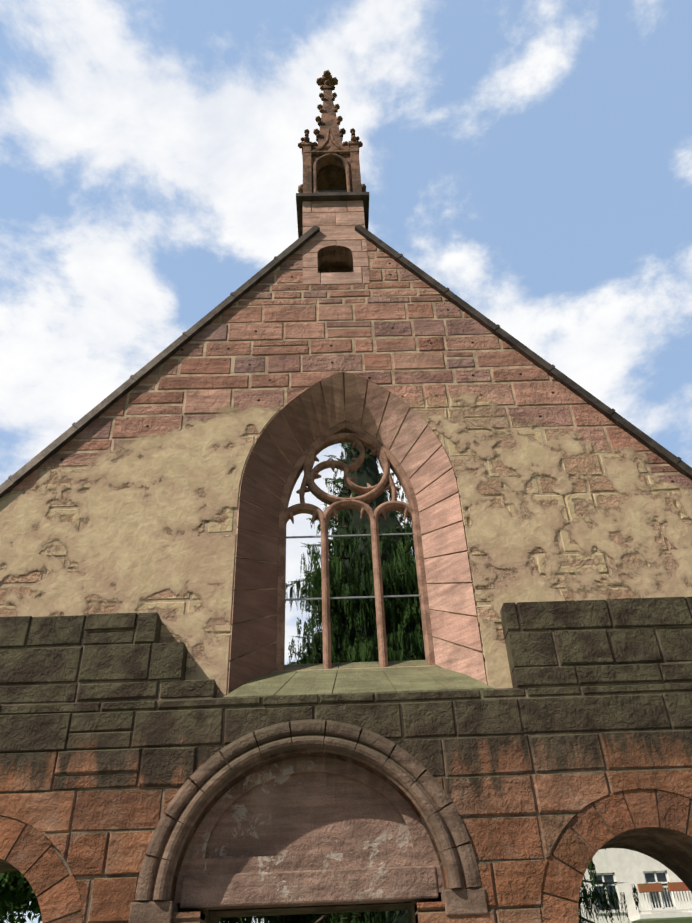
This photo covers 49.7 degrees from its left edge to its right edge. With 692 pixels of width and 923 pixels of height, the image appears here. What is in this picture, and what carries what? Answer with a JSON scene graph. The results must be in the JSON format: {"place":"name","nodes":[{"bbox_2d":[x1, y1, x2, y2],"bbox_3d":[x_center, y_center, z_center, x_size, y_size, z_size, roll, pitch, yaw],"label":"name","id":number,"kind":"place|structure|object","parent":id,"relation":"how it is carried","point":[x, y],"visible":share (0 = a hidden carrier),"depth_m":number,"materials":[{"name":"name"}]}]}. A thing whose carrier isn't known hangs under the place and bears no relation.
{"place":"outdoors","nodes":[
{"label":"outdoors","id":0,"kind":"place"},
{"bbox_2d":[0,871,41,922],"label":"tree","id":1,"kind":"object","parent":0,"point":[13,898],"depth_m":16.70,"materials":[{"name":"green plant"}]},
{"bbox_2d":[235,915,290,922],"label":"tree","id":2,"kind":"object","parent":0,"point":[284,920],"depth_m":14.75,"materials":[{"name":"green plant"}]},
{"bbox_2d":[0,0,691,922],"label":"sky","id":3,"kind":"structure","parent":0,"point":[532,158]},
{"bbox_2d":[218,443,639,922],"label":"spruce","id":4,"kind":"object","parent":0,"point":[409,609],"depth_m":17.51,"materials":[{"name":"green plant"}]},
{"bbox_2d":[297,446,424,922],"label":"tree","id":5,"kind":"object","parent":4,"relation":"attached to","point":[364,473],"visible":0.17,"depth_m":19.09,"materials":[{"name":"green plant"}]},
{"bbox_2d":[579,848,691,922],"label":"house walls","id":6,"kind":"structure","parent":0,"point":[629,867],"depth_m":33.70,"materials":[{"name":"white paint"}]},
{"bbox_2d":[593,873,672,909],"bbox_3d":[14.093,20.620,32.542,10.700,4.900,0.020,-2,-36,-1],"label":"window","id":7,"kind":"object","parent":6,"relation":"in","point":[650,877],"depth_m":33.57,"materials":[{"name":"grey glass"}]},
{"bbox_2d":[592,871,691,921],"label":"balcony and windows","id":8,"kind":"structure","parent":6,"relation":"attached to","point":[662,916],"depth_m":32.13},
{"bbox_2d":[637,882,689,892],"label":"flower boxes","id":9,"kind":"object","parent":6,"relation":"attached to","point":[657,887],"visible":0.85,"depth_m":32.21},
{"label":"grass","id":10,"kind":"object","parent":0,"visible":0},
{"bbox_2d":[0,601,691,922],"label":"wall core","id":11,"kind":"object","parent":10,"relation":"on","point":[672,853],"visible":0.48,"depth_m":7.99,"materials":[{"name":"red stone"}]},
{"bbox_2d":[0,597,691,922],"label":"block wall","id":12,"kind":"structure","parent":11,"relation":"attached to","point":[31,734],"depth_m":8.08,"materials":[{"name":"stone"}]},
{"bbox_2d":[0,817,81,922],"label":"side arch voussoirs","id":13,"kind":"object","parent":12,"relation":"on","point":[47,870],"visible":0.81,"depth_m":7.30,"materials":[{"name":"stone"}]},
{"bbox_2d":[128,901,178,922],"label":"impost block","id":14,"kind":"structure","parent":12,"relation":"attached to","point":[153,912],"depth_m":7.06,"materials":[{"name":"brown stone"}]},
{"bbox_2d":[180,865,438,910],"bbox_3d":[-0.360,4.309,7.535,2.540,0.290,0.365,-2,-36,-1],"label":"door lintel","id":15,"kind":"structure","parent":14,"relation":"on","point":[306,888],"depth_m":7.39,"materials":[{"name":"stone"}]},
{"bbox_2d":[135,719,480,900],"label":"arch molding","id":16,"kind":"structure","parent":12,"relation":"on","point":[213,776],"depth_m":7.70,"materials":[{"name":"brown stone"}]},
{"bbox_2d":[174,757,443,904],"bbox_3d":[-0.381,3.830,7.862,2.700,1.350,0.300,-2,-36,-1],"label":"tympanum","id":17,"kind":"object","parent":16,"relation":"in","point":[309,813],"visible":0.85,"depth_m":7.77,"materials":[{"name":"stone"}]},
{"bbox_2d":[223,660,494,706],"bbox_3d":[0.135,2.679,8.880,3.028,0.970,0.990,-2,-36,-1],"label":"window sill","id":18,"kind":"structure","parent":12,"relation":"on","point":[370,677],"depth_m":8.75,"materials":[{"name":"green stone"}]},
{"bbox_2d":[440,888,487,915],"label":"impost block","id":19,"kind":"structure","parent":12,"relation":"attached to","point":[471,901],"depth_m":7.11,"materials":[{"name":"brown stone"}]},
{"bbox_2d":[540,789,691,922],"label":"side arch voussoirs","id":20,"kind":"object","parent":12,"relation":"on","point":[573,849],"visible":0.9,"depth_m":7.52,"materials":[{"name":"stone"}]},
{"bbox_2d":[0,240,691,692],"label":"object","id":21,"kind":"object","parent":11,"relation":"on","point":[250,374],"visible":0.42,"depth_m":11.32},
{"bbox_2d":[0,225,319,497],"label":"roof coping","id":22,"kind":"object","parent":21,"relation":"attached to","point":[36,462],"visible":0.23,"depth_m":11.45,"materials":[{"name":"grey stone"}]},
{"bbox_2d":[298,70,365,192],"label":"bellcote spire and pinnacles","id":23,"kind":"structure","parent":21,"relation":"on","point":[329,132],"depth_m":15.28,"materials":[{"name":"brown stone"}]},
{"bbox_2d":[317,190,346,192],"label":"sill","id":24,"kind":"structure","parent":23,"relation":"attached to","point":[332,191],"depth_m":15.17,"materials":[{"name":"stone"}]},
{"bbox_2d":[319,267,350,272],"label":"niche sill","id":25,"kind":"structure","parent":21,"relation":"attached to","point":[333,269],"depth_m":13.64,"materials":[{"name":"stone"}]},
{"bbox_2d":[311,201,362,280],"bbox_3d":[-0.209,-3.629,13.872,1.132,2.360,1.134,-2,-36,-1],"label":"bellcote shaft","id":26,"kind":"object","parent":21,"relation":"on","point":[336,257],"visible":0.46,"depth_m":13.50,"materials":[{"name":"brown stone"}]},
{"bbox_2d":[296,192,368,237],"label":"cornice","id":27,"kind":"structure","parent":26,"relation":"on","point":[334,196],"depth_m":14.07,"materials":[{"name":"grey stone"}]},
{"bbox_2d":[311,146,352,192],"bbox_3d":[-0.288,-5.425,15.175,1.020,1.800,1.020,-2,-36,-1],"label":"bellcote lantern","id":28,"kind":"object","parent":27,"relation":"on","point":[331,172],"visible":0.21,"depth_m":15.38,"materials":[{"name":"brown stone"}]},
{"bbox_2d":[303,200,369,284],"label":"bellcote shaft blocks","id":29,"kind":"structure","parent":26,"relation":"attached to","point":[343,233],"depth_m":13.41,"materials":[{"name":"brown stone"}]},
{"bbox_2d":[0,391,691,697],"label":"plaster","id":30,"kind":"object","parent":21,"relation":"attached to","point":[128,546],"visible":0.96,"depth_m":9.85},
{"bbox_2d":[0,242,691,696],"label":"gable blocks","id":31,"kind":"structure","parent":21,"relation":"attached to","point":[534,388],"depth_m":11.25,"materials":[{"name":"brown stone"}]},
{"bbox_2d":[285,533,419,600],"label":"window crossbars","id":32,"kind":"object","parent":21,"relation":"attached to","point":[355,597],"visible":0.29,"depth_m":9.93,"materials":[{"name":"metal"}]},
{"bbox_2d":[227,372,487,693],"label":"window reveal","id":33,"kind":"object","parent":21,"relation":"attached to","point":[250,636],"depth_m":10.25,"materials":[{"name":"stone"}]},
{"bbox_2d":[275,420,435,670],"bbox_3d":[0.053,1.027,10.533,2.080,4.070,0.220,-2,-36,-1],"label":"tracery window","id":34,"kind":"structure","parent":33,"relation":"in","point":[357,437],"depth_m":10.69,"materials":[{"name":"brown stone"}]},
{"bbox_2d":[355,224,691,479],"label":"roof coping","id":35,"kind":"object","parent":21,"relation":"attached to","point":[640,436],"visible":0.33,"depth_m":11.61,"materials":[{"name":"grey stone"}]}
]}

